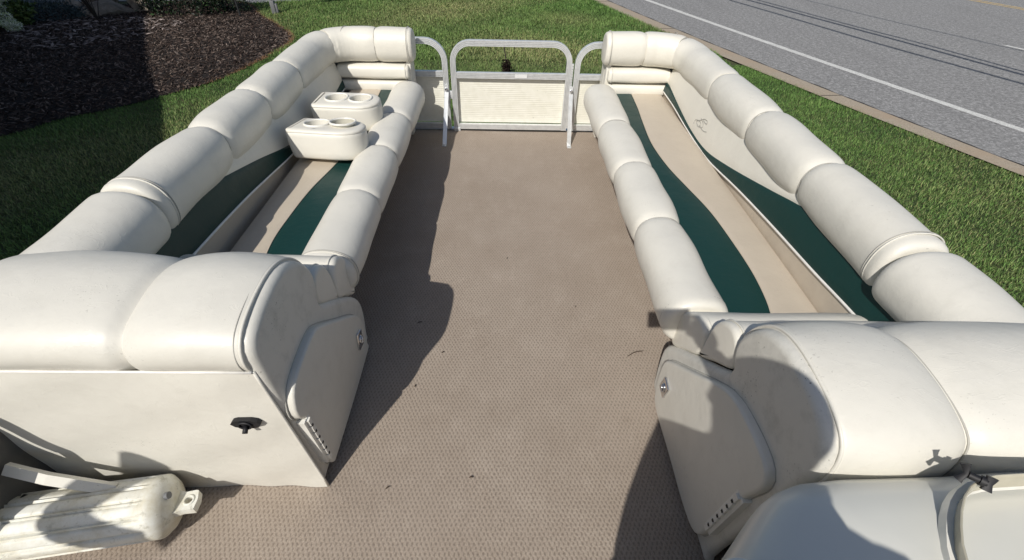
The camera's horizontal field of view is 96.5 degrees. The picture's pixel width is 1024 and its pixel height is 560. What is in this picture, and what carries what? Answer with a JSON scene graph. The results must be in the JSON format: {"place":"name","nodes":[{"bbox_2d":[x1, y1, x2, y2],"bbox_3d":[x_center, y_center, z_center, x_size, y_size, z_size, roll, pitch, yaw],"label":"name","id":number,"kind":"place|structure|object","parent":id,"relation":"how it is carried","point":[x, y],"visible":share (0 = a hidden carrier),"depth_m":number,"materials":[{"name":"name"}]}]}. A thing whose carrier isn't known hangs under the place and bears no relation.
{"place":"outdoors","nodes":[
{"label":"outdoors","id":0,"kind":"place"},
{"bbox_2d":[6,0,298,7],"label":"parking asphalt","id":1,"kind":"structure","parent":0,"point":[253,1],"depth_m":11.93,"materials":[{"name":"grey asphalt"}]},
{"bbox_2d":[0,0,1023,305],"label":"lawn ground","id":2,"kind":"structure","parent":0,"point":[786,100],"depth_m":5.39,"materials":[{"name":"plant"}]},
{"bbox_2d":[0,0,292,135],"bbox_3d":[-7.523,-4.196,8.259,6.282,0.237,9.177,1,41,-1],"label":"bark mulch","id":3,"kind":"object","parent":2,"relation":"on","point":[133,42],"visible":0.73,"depth_m":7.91,"materials":[{"name":"brown wood"}]},
{"bbox_2d":[0,0,38,31],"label":"hydrangea","id":4,"kind":"object","parent":3,"relation":"on","point":[12,6],"visible":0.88,"depth_m":8.96,"materials":[{"name":"green plant"}]},
{"bbox_2d":[2,0,89,21],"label":"juniper","id":5,"kind":"object","parent":3,"relation":"on","point":[67,7],"visible":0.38,"depth_m":9.53,"materials":[{"name":"green plant"}]},
{"bbox_2d":[57,0,83,9],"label":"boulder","id":6,"kind":"object","parent":3,"relation":"on","point":[74,2],"visible":0.3,"depth_m":10.32,"materials":[{"name":"stone"}]},
{"bbox_2d":[78,0,98,19],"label":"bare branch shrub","id":7,"kind":"object","parent":3,"relation":"on","point":[87,5],"visible":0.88,"depth_m":9.45,"materials":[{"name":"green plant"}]},
{"bbox_2d":[8,16,184,48],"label":"stone flakes","id":8,"kind":"object","parent":3,"relation":"on","point":[96,29],"visible":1,"depth_m":8.85,"materials":[{"name":"stone"}]},
{"bbox_2d":[81,0,118,4],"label":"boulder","id":9,"kind":"object","parent":3,"relation":"on","point":[116,1],"visible":0.12,"depth_m":10.40,"materials":[{"name":"stone"}]},
{"bbox_2d":[80,0,134,15],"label":"boulder","id":10,"kind":"object","parent":3,"relation":"on","point":[107,7],"visible":0.59,"depth_m":9.93,"materials":[{"name":"stone"}]},
{"bbox_2d":[126,0,152,11],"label":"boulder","id":11,"kind":"object","parent":3,"relation":"on","point":[133,5],"visible":0.48,"depth_m":10.24,"materials":[{"name":"stone"}]},
{"bbox_2d":[135,0,233,16],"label":"broadleaf shrub","id":12,"kind":"object","parent":3,"relation":"on","point":[156,4],"visible":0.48,"depth_m":10.13,"materials":[{"name":"green plant"}]},
{"bbox_2d":[213,0,252,11],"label":"dark conifer","id":13,"kind":"object","parent":3,"relation":"on","point":[244,6],"visible":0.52,"depth_m":10.87,"materials":[{"name":"green plant"}]},
{"bbox_2d":[178,2,293,90],"bbox_3d":[-5.449,-4.892,9.205,2.232,0.048,7.747,-6,42,-8],"label":"dry grass rim","id":14,"kind":"object","parent":3,"relation":"on","point":[291,40],"visible":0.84,"depth_m":9.04,"materials":[{"name":"brown plant"}]},
{"bbox_2d":[234,0,241,16],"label":"garden rod","id":15,"kind":"object","parent":3,"relation":"on","point":[237,8],"visible":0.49,"depth_m":10.28,"materials":[{"name":"grey metal"}]},
{"bbox_2d":[33,126,724,559],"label":"pontoon boat deck","id":16,"kind":"structure","parent":2,"relation":"on","point":[527,400],"depth_m":1.77,"materials":[{"name":"carpet"}]},
{"bbox_2d":[0,474,201,559],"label":"boat fender","id":17,"kind":"object","parent":16,"relation":"on","point":[48,523],"visible":0.92,"depth_m":1.25,"materials":[{"name":"white plastic"}]},
{"bbox_2d":[1,462,118,497],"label":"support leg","id":18,"kind":"object","parent":17,"relation":"on","point":[36,475],"visible":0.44,"depth_m":1.26,"materials":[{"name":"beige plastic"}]},
{"bbox_2d":[0,25,424,486],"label":"corner bench","id":19,"kind":"object","parent":16,"relation":"on","point":[184,307],"visible":0.94,"depth_m":1.33,"materials":[{"name":"leather"}]},
{"bbox_2d":[285,117,368,159],"bbox_3d":[-0.935,-0.713,2.382,0.374,0.234,0.233,4,34,3],"label":"cup holder armrest","id":20,"kind":"object","parent":19,"relation":"on","point":[343,138],"visible":0.96,"depth_m":2.28,"materials":[{"name":"beige plastic"}]},
{"bbox_2d":[285,314,368,463],"bbox_3d":[-0.592,0.286,1.547,0.049,0.488,0.575,1,41,-1],"label":"storage door","id":21,"kind":"structure","parent":19,"relation":"in","point":[323,380],"depth_m":1.45,"materials":[{"name":"beige plastic"}]},
{"bbox_2d":[310,92,383,130],"bbox_3d":[-0.938,-0.957,2.671,0.374,0.220,0.233,3,41,1],"label":"cup holder armrest","id":22,"kind":"object","parent":19,"relation":"on","point":[366,109],"visible":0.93,"depth_m":2.56,"materials":[{"name":"beige plastic"}]},
{"bbox_2d":[0,37,451,526],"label":"bow railing","id":23,"kind":"object","parent":16,"relation":"on","point":[434,84],"visible":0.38,"depth_m":3.28,"materials":[{"name":"metal"}]},
{"bbox_2d":[449,39,573,131],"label":"bow gate","id":24,"kind":"structure","parent":23,"relation":"attached to","point":[512,99],"depth_m":3.49,"materials":[{"name":"metal"}]},
{"bbox_2d":[567,41,602,147],"bbox_3d":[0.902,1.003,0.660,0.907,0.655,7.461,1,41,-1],"label":"bow railing","id":25,"kind":"object","parent":16,"relation":"on","point":[578,118],"visible":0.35,"depth_m":3.44,"materials":[{"name":"metal"}]},
{"bbox_2d":[583,30,1023,559],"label":"corner bench","id":26,"kind":"object","parent":16,"relation":"on","point":[823,312],"visible":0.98,"depth_m":1.40,"materials":[{"name":"leather"}]},
{"bbox_2d":[655,359,775,536],"bbox_3d":[0.549,0.429,1.368,0.049,0.549,0.592,1,41,-1],"label":"storage door","id":27,"kind":"structure","parent":26,"relation":"in","point":[721,459],"depth_m":1.26,"materials":[{"name":"beige plastic"}]},
{"bbox_2d":[721,462,1023,559],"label":"helm console","id":28,"kind":"object","parent":16,"relation":"on","point":[966,514],"visible":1,"depth_m":0.74,"materials":[{"name":"beige plastic"}]},
{"bbox_2d":[238,0,730,64],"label":"lawn grass","id":29,"kind":"structure","parent":2,"relation":"on","point":[355,11],"depth_m":10.67,"materials":[{"name":"green plant"}]},
{"bbox_2d":[269,0,278,12],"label":"sign post","id":30,"kind":"object","parent":29,"relation":"on","point":[273,6],"visible":0.92,"depth_m":10.78,"materials":[{"name":"grey metal"}]},
{"bbox_2d":[501,47,511,71],"bbox_3d":[-0.090,-3.743,7.753,0.206,0.477,0.210,1,41,-1],"label":"dead plant","id":31,"kind":"object","parent":2,"relation":"on","point":[506,65],"visible":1,"depth_m":7.79,"materials":[{"name":"brown plant"}]},
{"bbox_2d":[607,0,1023,165],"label":"road","id":32,"kind":"structure","parent":0,"point":[953,68],"depth_m":9.58,"materials":[{"name":"grey asphalt"}]},
{"bbox_2d":[596,0,1023,175],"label":"gutter","id":33,"kind":"object","parent":32,"relation":"on","point":[984,155],"visible":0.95,"depth_m":7.19,"materials":[{"name":"concrete"}]}
]}

